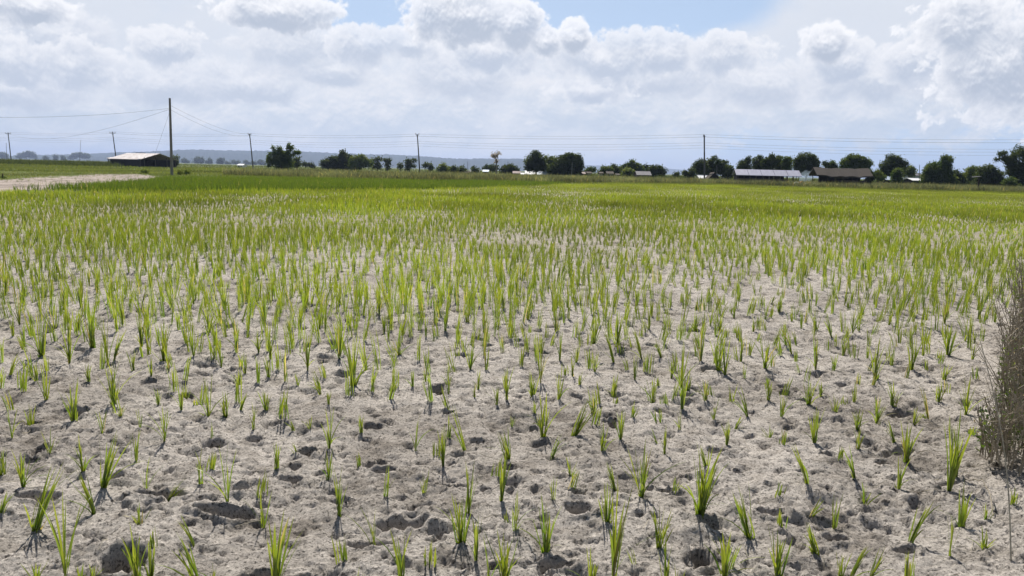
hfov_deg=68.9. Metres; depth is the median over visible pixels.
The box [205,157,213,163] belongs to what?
tree
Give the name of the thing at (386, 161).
tree
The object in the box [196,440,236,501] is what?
rice seedling
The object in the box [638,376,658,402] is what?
rice seedling
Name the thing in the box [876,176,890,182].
house
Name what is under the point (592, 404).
rice seedling
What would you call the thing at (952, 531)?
rice seedling
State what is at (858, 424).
rice seedling
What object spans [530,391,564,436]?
rice seedling
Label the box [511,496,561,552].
rice seedling
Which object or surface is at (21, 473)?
rice seedling
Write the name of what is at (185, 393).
rice seedling
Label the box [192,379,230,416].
rice seedling
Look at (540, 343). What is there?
rice seedling
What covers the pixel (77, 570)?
rice seedling
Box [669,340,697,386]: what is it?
rice seedling
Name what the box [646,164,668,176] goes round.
tree
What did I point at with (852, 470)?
rice seedling
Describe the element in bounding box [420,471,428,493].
rice seedling
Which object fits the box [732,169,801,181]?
livestock shed
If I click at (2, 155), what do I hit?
tree
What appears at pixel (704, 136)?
utility pole
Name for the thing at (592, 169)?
tree
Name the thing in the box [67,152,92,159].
tree
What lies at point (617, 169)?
tree
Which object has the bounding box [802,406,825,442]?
rice seedling
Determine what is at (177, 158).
tree
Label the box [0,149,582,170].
hills
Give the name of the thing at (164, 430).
rice seedling
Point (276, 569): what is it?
rice seedling
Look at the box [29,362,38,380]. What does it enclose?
rice seedling
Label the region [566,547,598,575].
rice seedling
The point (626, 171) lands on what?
tree
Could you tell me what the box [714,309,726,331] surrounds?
rice seedling
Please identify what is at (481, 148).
power cable
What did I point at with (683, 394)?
rice seedling
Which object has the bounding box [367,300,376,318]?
rice seedling
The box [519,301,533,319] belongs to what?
rice seedling
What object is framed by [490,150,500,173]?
tree
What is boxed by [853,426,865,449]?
rice seedling
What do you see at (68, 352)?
rice seedling
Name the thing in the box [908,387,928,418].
rice seedling
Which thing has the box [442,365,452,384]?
rice seedling
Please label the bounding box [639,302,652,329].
rice seedling
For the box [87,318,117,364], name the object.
rice seedling
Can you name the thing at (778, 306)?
rice seedling
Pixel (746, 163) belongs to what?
tree
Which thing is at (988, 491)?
fallen twig
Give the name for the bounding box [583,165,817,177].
hills
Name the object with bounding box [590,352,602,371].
rice seedling
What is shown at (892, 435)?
rice seedling
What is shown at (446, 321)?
rice seedling
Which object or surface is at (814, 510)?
rice seedling
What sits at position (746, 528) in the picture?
rice seedling
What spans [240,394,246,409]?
rice seedling
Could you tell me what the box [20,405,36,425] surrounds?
rice seedling
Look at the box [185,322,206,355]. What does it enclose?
rice seedling
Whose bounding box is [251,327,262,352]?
rice seedling
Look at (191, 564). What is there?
rice seedling
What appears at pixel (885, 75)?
sky
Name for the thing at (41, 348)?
rice seedling
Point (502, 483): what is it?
rice seedling
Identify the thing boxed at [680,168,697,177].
tree
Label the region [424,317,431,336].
rice seedling
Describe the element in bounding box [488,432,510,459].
rice seedling
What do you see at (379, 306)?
rice seedling
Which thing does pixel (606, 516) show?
rice seedling
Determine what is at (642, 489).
rice seedling
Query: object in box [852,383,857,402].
rice seedling
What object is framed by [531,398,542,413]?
rice seedling
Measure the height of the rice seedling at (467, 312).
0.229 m
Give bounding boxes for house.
[605,171,613,176]
[633,170,651,176]
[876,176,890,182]
[902,173,921,178]
[902,178,923,183]
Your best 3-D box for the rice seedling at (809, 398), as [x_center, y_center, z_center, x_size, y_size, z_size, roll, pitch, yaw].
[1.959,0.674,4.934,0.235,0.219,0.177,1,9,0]
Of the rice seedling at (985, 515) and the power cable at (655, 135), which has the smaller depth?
the rice seedling at (985, 515)
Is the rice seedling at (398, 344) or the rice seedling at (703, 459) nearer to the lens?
the rice seedling at (703, 459)
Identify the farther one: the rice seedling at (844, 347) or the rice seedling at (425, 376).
the rice seedling at (844, 347)
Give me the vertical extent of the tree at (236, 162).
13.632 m
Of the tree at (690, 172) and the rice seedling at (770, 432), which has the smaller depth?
the rice seedling at (770, 432)
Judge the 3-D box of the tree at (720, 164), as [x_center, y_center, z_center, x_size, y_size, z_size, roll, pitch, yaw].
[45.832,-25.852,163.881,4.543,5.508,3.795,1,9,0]
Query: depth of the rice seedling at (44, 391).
4.67 m
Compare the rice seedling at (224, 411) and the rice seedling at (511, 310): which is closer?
the rice seedling at (224, 411)
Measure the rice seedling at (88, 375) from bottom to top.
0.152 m
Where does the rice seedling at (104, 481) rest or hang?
on the ground at (300, 489)
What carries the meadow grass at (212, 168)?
on the ground at (300, 489)
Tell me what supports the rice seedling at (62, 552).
on the ground at (300, 489)
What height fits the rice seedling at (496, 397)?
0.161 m
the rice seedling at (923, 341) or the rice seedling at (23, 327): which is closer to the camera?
the rice seedling at (23, 327)
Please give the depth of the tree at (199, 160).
1872.73 m
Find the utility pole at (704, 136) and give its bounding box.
[703,135,705,177]
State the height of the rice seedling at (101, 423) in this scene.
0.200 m
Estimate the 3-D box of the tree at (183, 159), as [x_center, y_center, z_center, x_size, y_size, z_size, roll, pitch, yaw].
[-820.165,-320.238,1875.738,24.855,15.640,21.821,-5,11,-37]
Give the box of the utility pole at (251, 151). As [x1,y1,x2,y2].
[248,134,253,168]
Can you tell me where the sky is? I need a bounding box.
[0,0,1023,178]
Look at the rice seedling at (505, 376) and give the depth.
5.16 m
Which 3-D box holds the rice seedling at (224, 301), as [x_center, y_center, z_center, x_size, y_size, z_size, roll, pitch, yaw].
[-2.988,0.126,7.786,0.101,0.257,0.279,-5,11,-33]
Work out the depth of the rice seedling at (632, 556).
2.91 m
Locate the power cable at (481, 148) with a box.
[2,140,891,154]
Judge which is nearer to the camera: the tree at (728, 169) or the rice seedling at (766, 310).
the rice seedling at (766, 310)
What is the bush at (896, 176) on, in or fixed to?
on the ground at (300, 489)
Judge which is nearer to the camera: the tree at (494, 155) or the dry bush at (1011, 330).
the dry bush at (1011, 330)
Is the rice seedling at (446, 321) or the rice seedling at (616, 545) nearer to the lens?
the rice seedling at (616, 545)
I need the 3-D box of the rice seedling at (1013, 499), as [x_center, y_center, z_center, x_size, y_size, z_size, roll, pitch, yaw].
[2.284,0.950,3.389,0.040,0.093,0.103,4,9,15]
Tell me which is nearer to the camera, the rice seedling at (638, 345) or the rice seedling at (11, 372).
the rice seedling at (11, 372)
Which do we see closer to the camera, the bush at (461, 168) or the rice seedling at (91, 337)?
the rice seedling at (91, 337)
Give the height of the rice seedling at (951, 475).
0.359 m
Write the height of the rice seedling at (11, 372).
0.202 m
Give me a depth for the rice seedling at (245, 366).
5.45 m
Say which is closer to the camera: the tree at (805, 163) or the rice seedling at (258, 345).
the rice seedling at (258, 345)
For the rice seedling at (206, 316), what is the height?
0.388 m
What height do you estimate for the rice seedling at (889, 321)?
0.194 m
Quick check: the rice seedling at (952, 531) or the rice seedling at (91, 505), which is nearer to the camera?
the rice seedling at (952, 531)
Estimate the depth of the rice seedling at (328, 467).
3.64 m
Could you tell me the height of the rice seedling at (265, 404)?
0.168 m
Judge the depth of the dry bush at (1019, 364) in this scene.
4.47 m
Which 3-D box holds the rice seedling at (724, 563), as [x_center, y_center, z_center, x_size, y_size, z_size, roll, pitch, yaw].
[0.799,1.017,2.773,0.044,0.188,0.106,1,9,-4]
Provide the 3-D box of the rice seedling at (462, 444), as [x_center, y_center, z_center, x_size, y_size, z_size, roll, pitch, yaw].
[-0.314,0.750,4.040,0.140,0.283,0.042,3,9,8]
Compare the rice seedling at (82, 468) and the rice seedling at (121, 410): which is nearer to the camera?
the rice seedling at (82, 468)
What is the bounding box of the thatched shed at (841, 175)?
[809,167,872,184]
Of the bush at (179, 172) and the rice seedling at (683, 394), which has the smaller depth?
the rice seedling at (683, 394)
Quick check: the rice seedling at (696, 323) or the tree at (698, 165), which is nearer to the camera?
the rice seedling at (696, 323)
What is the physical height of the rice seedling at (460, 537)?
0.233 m
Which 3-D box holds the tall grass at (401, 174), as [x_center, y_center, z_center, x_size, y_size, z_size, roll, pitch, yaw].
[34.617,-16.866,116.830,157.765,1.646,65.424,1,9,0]
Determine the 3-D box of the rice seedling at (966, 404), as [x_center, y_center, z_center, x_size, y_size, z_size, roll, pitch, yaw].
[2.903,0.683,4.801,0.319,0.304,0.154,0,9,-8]
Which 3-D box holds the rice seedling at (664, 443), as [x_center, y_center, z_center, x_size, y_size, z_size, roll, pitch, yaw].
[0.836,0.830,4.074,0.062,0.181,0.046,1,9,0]
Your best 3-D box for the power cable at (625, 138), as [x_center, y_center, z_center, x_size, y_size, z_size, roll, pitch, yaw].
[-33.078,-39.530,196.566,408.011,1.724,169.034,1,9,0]
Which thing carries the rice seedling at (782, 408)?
on the ground at (300, 489)
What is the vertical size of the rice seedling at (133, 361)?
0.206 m
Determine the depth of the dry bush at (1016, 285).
7.53 m
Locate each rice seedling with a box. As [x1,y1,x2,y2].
[0,449,12,475]
[0,492,12,513]
[2,290,22,324]
[6,403,21,437]
[7,314,13,335]
[8,305,49,356]
[9,352,20,374]
[12,452,50,486]
[19,322,24,346]
[19,561,47,575]
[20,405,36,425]
[23,463,78,532]
[29,358,51,400]
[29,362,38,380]
[35,486,94,575]
[41,427,60,452]
[48,277,53,297]
[55,305,87,363]
[56,470,95,514]
[57,285,68,309]
[58,379,79,420]
[64,566,84,575]
[68,435,95,471]
[75,303,91,330]
[76,280,83,307]
[80,307,109,347]
[83,365,90,381]
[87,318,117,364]
[89,563,101,575]
[96,411,106,433]
[99,434,146,488]
[100,358,137,403]
[113,295,126,323]
[113,329,126,360]
[114,404,125,416]
[121,526,147,575]
[126,352,135,370]
[127,505,149,524]
[135,310,147,345]
[136,410,141,427]
[137,540,155,575]
[139,457,154,488]
[141,407,170,441]
[142,321,152,354]
[146,319,172,360]
[146,358,153,375]
[148,390,161,404]
[154,537,197,575]
[167,481,184,501]
[169,384,184,409]
[176,307,187,343]
[177,514,194,546]
[180,382,190,398]
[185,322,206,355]
[190,278,197,303]
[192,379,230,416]
[195,449,203,483]
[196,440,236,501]
[200,300,231,331]
[205,322,220,344]
[212,338,223,366]
[218,290,229,309]
[219,391,229,417]
[225,316,238,347]
[237,351,248,372]
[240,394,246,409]
[242,298,252,322]
[242,487,271,527]
[247,291,283,319]
[248,405,257,429]
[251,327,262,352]
[257,390,270,410]
[263,356,271,377]
[266,334,276,358]
[267,512,302,575]
[273,445,280,469]
[296,303,305,321]
[296,328,315,369]
[309,377,321,394]
[313,303,322,328]
[321,450,332,479]
[322,409,342,448]
[326,391,331,404]
[329,317,353,358]
[332,463,346,516]
[341,330,385,385]
[345,507,375,544]
[357,415,363,432]
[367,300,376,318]
[369,294,383,314]
[372,530,410,575]
[381,310,386,331]
[383,465,393,496]
[388,349,397,371]
[391,334,408,355]
[403,371,414,386]
[409,421,429,450]
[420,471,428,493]
[423,370,428,381]
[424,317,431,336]
[433,493,471,543]
[437,429,446,466]
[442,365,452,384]
[443,298,451,330]
[448,406,465,450]
[457,516,482,560]
[460,337,471,352]
[462,342,483,369]
[464,305,475,322]
[465,461,478,513]
[473,369,481,389]
[481,311,486,331]
[483,529,517,575]
[483,536,507,575]
[488,385,498,404]
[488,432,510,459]
[494,289,506,308]
[496,368,506,388]
[497,441,511,500]
[500,365,514,399]
[509,296,515,321]
[511,494,536,531]
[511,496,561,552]
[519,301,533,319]
[528,373,540,396]
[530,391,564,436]
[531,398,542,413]
[533,332,550,382]
[536,331,545,353]
[549,481,556,499]
[550,436,564,459]
[553,332,562,360]
[555,370,566,399]
[562,282,570,307]
[563,458,576,475]
[564,357,575,376]
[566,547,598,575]
[570,343,580,361]
[571,402,602,435]
[578,370,588,384]
[584,316,602,343]
[587,387,596,413]
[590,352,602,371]
[598,482,614,523]
[599,422,614,450]
[599,462,616,491]
[600,322,614,362]
[605,373,618,397]
[608,478,656,575]
[609,313,627,346]
[610,412,625,439]
[623,439,686,498]
[627,550,635,564]
[629,323,641,358]
[631,401,642,417]
[633,356,638,379]
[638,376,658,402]
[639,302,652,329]
[651,506,672,548]
[653,341,661,357]
[658,534,671,575]
[661,428,667,454]
[667,353,676,378]
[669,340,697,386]
[673,476,682,492]
[675,409,681,429]
[677,367,694,408]
[679,439,728,517]
[684,368,691,389]
[690,310,701,330]
[695,325,705,361]
[695,379,708,400]
[699,383,709,399]
[700,446,709,465]
[704,333,729,370]
[704,532,764,574]
[711,399,718,419]
[713,333,732,374]
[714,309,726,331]
[720,481,754,538]
[720,536,736,575]
[721,422,730,444]
[729,293,736,318]
[731,388,747,416]
[735,416,743,428]
[738,335,747,361]
[748,334,796,368]
[756,302,773,318]
[760,427,772,437]
[763,380,772,399]
[768,527,792,575]
[774,324,786,344]
[775,294,783,311]
[779,390,801,416]
[781,328,791,353]
[792,445,808,483]
[796,525,819,556]
[798,380,822,404]
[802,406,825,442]
[806,331,819,369]
[809,498,822,517]
[818,381,827,396]
[823,314,831,336]
[828,394,839,411]
[832,492,843,528]
[836,554,851,575]
[841,339,848,355]
[843,446,855,478]
[844,280,851,305]
[849,406,867,430]
[850,309,864,332]
[850,548,882,575]
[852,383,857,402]
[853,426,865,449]
[857,314,870,330]
[860,483,879,504]
[864,335,891,378]
[868,546,891,575]
[870,396,895,423]
[885,420,895,442]
[886,380,903,406]
[887,312,892,324]
[887,455,912,489]
[891,419,923,462]
[906,332,924,369]
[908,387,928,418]
[908,409,925,424]
[908,503,939,542]
[917,317,929,355]
[921,300,930,319]
[932,321,959,355]
[934,382,946,401]
[940,360,952,379]
[940,478,975,526]
[941,292,952,323]
[944,376,988,414]
[944,423,964,490]
[947,518,959,555]
[948,411,974,476]
[966,529,992,549]
[971,339,982,359]
[981,506,993,519]
[992,302,999,322]
[1010,489,1022,505]
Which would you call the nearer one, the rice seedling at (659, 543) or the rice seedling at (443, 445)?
the rice seedling at (659, 543)
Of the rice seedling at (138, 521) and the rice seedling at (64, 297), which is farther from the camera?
the rice seedling at (64, 297)
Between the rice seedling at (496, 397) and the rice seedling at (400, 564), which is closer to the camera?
the rice seedling at (400, 564)
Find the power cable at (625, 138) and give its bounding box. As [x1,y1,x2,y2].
[22,133,945,142]
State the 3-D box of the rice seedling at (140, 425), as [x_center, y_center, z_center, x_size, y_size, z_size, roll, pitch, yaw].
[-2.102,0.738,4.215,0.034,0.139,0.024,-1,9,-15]
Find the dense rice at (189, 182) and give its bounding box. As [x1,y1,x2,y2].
[13,173,563,191]
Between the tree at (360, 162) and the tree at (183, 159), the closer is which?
the tree at (360, 162)
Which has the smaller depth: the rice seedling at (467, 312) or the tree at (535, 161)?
the rice seedling at (467, 312)
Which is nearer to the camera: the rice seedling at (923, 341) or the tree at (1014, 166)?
the rice seedling at (923, 341)
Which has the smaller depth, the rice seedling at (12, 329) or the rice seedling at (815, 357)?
the rice seedling at (815, 357)
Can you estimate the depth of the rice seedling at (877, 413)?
4.68 m
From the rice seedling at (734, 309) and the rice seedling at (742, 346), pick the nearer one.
the rice seedling at (742, 346)
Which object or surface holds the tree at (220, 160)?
on the ground at (300, 489)
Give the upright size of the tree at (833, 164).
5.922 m
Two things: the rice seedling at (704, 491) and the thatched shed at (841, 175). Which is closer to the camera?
the rice seedling at (704, 491)
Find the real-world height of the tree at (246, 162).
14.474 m
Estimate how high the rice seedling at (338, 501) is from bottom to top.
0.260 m
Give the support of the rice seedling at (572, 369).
on the ground at (300, 489)
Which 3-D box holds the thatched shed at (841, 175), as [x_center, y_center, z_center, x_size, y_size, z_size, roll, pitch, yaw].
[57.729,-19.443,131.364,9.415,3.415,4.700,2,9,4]
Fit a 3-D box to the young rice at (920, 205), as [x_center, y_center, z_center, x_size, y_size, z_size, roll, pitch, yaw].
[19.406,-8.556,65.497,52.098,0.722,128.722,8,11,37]
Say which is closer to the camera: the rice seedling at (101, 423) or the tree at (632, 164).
the rice seedling at (101, 423)
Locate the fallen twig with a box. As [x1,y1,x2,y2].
[965,478,993,515]
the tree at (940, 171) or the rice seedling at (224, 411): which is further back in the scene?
the tree at (940, 171)
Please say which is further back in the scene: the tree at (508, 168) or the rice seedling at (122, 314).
the tree at (508, 168)
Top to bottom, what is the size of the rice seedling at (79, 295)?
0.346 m
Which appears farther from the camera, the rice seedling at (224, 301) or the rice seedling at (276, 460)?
the rice seedling at (224, 301)
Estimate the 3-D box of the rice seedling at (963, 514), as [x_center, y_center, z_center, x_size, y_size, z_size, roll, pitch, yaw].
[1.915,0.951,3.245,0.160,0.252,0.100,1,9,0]
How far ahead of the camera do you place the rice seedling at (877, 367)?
5.61 m
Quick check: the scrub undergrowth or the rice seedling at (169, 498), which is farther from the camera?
the scrub undergrowth
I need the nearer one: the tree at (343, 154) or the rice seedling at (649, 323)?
the rice seedling at (649, 323)
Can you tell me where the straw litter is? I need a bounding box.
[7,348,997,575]
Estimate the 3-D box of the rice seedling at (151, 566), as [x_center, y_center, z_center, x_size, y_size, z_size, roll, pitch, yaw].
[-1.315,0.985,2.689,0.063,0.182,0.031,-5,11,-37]
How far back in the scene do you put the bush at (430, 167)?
236.56 m
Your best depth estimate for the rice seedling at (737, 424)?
4.52 m
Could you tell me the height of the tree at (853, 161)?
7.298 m
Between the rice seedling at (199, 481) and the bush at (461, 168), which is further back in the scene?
the bush at (461, 168)
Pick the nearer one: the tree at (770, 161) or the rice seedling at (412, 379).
the rice seedling at (412, 379)
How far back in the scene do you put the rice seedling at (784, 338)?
6.67 m
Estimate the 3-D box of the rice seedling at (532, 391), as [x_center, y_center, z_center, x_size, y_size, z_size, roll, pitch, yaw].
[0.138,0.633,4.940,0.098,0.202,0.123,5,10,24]
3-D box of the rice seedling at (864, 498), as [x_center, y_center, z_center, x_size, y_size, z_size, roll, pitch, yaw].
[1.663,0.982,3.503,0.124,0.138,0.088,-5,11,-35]
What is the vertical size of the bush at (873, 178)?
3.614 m
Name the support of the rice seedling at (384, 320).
on the ground at (300, 489)
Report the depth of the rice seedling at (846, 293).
8.80 m
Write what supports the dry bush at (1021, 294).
on the ground at (300, 489)
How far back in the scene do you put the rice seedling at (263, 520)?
3.16 m
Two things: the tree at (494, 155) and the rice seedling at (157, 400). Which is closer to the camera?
the rice seedling at (157, 400)
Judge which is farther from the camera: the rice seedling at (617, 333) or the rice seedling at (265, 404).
the rice seedling at (617, 333)
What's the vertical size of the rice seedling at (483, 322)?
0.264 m
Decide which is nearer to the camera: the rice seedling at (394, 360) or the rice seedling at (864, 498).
the rice seedling at (864, 498)
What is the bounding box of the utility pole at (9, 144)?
[5,132,11,159]
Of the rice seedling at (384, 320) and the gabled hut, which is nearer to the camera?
the rice seedling at (384, 320)
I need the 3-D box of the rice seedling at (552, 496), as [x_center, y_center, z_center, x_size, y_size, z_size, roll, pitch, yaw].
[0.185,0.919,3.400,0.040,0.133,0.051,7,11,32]
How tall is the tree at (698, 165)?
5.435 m
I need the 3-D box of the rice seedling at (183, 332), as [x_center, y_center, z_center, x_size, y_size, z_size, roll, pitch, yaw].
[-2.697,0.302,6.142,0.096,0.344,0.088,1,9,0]
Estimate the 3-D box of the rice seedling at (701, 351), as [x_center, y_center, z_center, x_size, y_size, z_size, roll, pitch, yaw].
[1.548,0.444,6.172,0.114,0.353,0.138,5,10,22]
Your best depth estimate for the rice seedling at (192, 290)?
7.97 m
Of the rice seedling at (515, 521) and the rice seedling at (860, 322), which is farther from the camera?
the rice seedling at (860, 322)
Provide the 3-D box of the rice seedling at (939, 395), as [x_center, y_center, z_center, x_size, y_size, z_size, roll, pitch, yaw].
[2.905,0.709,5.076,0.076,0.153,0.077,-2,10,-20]
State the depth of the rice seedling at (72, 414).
4.33 m
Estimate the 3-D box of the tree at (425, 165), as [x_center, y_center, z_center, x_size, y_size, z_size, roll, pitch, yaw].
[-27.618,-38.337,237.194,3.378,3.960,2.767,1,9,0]
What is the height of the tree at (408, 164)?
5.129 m
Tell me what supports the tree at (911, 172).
on the ground at (300, 489)
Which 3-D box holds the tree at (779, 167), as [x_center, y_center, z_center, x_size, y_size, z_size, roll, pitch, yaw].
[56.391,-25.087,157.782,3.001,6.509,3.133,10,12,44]
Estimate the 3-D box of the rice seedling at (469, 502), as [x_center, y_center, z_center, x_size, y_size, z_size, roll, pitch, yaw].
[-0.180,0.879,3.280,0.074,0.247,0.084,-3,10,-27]
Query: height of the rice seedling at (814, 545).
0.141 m
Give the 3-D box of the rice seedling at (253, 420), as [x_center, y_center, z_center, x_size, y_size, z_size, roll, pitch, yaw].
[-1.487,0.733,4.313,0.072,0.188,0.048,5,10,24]
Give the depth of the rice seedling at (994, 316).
7.87 m
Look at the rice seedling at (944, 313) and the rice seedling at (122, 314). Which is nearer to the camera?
the rice seedling at (122, 314)
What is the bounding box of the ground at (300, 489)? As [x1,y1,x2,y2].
[0,159,1023,575]
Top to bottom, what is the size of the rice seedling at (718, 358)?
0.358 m
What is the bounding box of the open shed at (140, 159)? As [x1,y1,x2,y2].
[108,153,178,166]
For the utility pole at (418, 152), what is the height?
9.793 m
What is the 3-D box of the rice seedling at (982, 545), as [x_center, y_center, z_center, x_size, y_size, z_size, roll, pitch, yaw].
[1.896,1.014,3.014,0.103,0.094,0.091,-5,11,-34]
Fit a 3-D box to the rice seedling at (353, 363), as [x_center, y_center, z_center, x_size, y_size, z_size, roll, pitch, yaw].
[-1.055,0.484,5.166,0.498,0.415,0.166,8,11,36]
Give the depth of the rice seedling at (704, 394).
4.97 m
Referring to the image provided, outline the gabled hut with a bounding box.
[704,172,719,179]
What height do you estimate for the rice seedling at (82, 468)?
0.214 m
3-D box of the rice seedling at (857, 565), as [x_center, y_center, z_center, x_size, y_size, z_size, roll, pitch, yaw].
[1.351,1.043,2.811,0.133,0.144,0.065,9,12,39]
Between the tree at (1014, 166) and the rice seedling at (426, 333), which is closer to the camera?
the rice seedling at (426, 333)
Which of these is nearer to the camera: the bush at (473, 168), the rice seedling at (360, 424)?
the rice seedling at (360, 424)
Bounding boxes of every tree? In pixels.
[0,151,8,158]
[15,151,37,159]
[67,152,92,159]
[173,154,179,166]
[180,157,190,162]
[191,156,205,163]
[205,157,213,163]
[216,157,224,163]
[231,160,240,163]
[241,160,250,164]
[257,159,264,164]
[263,142,301,168]
[292,155,302,167]
[301,160,311,168]
[318,155,342,170]
[334,148,354,170]
[344,153,373,170]
[372,155,384,170]
[381,158,393,170]
[397,162,403,170]
[403,157,417,171]
[421,162,428,169]
[481,163,499,171]
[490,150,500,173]
[499,163,520,173]
[523,150,547,173]
[542,154,557,170]
[546,152,584,175]
[584,165,596,174]
[596,164,614,175]
[611,163,621,175]
[619,166,634,176]
[620,159,645,171]
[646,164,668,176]
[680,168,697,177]
[690,157,711,174]
[705,155,717,170]
[711,158,728,179]
[720,163,736,178]
[735,155,752,168]
[750,154,764,169]
[760,152,779,169]
[774,155,781,169]
[780,156,793,178]
[791,152,820,180]
[820,160,832,167]
[830,159,838,167]
[838,153,874,168]
[878,153,909,176]
[903,165,918,177]
[918,153,961,184]
[953,169,968,184]
[963,165,979,184]
[970,163,1004,185]
[992,143,1023,185]
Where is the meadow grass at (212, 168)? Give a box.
[0,161,1023,192]
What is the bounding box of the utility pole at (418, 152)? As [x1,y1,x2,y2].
[415,133,419,171]
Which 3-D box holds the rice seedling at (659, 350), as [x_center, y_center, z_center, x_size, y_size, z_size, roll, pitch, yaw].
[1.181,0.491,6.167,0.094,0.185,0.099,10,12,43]
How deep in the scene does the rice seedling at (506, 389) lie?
4.84 m
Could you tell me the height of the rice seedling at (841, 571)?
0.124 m
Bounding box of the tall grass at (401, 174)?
[221,166,1023,191]
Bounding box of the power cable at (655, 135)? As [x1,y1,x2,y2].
[2,132,933,139]
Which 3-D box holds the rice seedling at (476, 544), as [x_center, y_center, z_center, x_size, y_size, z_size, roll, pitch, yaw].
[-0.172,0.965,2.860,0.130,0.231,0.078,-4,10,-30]
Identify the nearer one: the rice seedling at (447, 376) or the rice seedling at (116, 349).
the rice seedling at (447, 376)
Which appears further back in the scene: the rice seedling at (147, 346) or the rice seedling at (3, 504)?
the rice seedling at (147, 346)
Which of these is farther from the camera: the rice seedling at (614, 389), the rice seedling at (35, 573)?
the rice seedling at (614, 389)
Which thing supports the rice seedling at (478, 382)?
on the ground at (300, 489)
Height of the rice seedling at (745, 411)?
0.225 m
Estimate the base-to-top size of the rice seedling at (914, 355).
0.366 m
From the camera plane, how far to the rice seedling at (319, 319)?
7.00 m
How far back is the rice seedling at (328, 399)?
4.69 m
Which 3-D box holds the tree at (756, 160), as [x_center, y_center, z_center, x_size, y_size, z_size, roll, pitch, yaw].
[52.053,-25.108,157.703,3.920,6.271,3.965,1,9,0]
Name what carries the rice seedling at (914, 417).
on the ground at (300, 489)
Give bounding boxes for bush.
[175,169,184,174]
[427,161,434,171]
[456,165,466,172]
[470,166,480,172]
[670,171,680,177]
[863,168,875,183]
[888,167,906,183]
[966,315,1023,427]
[971,364,1023,475]
[991,278,1023,388]
[993,255,1023,350]
[999,176,1021,186]
[1002,251,1023,323]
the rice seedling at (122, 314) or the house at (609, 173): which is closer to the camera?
the rice seedling at (122, 314)
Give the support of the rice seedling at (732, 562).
on the ground at (300, 489)
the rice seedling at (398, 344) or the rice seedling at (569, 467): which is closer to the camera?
the rice seedling at (569, 467)
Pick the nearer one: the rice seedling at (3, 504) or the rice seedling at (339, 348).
the rice seedling at (3, 504)
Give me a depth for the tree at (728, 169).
161.33 m
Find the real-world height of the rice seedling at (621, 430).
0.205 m
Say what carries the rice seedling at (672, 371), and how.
on the ground at (300, 489)
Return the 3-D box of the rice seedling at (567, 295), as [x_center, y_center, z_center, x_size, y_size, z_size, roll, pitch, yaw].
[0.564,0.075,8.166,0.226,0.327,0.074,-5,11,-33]
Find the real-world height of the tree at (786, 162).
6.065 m
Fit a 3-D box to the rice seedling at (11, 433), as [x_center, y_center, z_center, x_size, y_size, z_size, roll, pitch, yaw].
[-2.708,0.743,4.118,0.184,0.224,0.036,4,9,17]
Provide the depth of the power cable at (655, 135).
155.13 m
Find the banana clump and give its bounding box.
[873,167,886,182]
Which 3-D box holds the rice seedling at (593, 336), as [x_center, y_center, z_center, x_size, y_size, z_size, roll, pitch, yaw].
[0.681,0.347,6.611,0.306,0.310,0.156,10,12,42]
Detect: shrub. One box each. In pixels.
[436,162,450,172]
[449,165,458,172]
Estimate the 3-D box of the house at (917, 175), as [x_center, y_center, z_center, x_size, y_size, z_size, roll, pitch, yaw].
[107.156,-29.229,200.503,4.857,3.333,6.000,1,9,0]
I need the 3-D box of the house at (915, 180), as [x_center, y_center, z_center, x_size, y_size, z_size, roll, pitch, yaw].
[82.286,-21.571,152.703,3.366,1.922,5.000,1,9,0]
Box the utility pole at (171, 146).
[169,98,173,174]
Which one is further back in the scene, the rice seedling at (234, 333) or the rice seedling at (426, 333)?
the rice seedling at (426, 333)
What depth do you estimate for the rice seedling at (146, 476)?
3.46 m
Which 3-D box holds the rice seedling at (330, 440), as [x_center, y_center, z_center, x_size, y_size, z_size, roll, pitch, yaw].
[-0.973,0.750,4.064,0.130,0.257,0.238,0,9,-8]
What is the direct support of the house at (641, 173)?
on the ground at (300, 489)
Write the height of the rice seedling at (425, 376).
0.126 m
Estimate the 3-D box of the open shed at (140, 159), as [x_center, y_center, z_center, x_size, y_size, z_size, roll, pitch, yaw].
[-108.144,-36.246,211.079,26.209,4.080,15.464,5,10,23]
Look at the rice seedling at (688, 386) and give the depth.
5.20 m
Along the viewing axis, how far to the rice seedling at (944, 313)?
7.80 m
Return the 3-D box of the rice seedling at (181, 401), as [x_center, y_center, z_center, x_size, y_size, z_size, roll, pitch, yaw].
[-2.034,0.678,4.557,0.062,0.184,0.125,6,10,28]
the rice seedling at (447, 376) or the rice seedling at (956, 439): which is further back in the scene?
the rice seedling at (447, 376)
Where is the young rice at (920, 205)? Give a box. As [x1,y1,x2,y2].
[0,183,1023,575]
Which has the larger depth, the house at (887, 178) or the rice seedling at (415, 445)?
the house at (887, 178)
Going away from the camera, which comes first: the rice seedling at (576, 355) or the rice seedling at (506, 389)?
the rice seedling at (506, 389)
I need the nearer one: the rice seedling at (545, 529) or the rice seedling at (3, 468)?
the rice seedling at (545, 529)
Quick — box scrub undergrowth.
[0,157,1001,186]
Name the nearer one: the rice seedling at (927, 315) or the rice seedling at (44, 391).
the rice seedling at (44, 391)
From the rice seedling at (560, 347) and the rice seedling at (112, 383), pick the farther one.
the rice seedling at (560, 347)
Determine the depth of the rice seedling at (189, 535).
2.97 m
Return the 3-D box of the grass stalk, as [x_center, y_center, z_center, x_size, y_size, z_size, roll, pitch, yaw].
[1.955,0.639,2.997,0.041,0.789,0.354,1,9,0]
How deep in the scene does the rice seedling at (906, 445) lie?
4.01 m
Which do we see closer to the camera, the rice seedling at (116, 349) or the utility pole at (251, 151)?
the rice seedling at (116, 349)

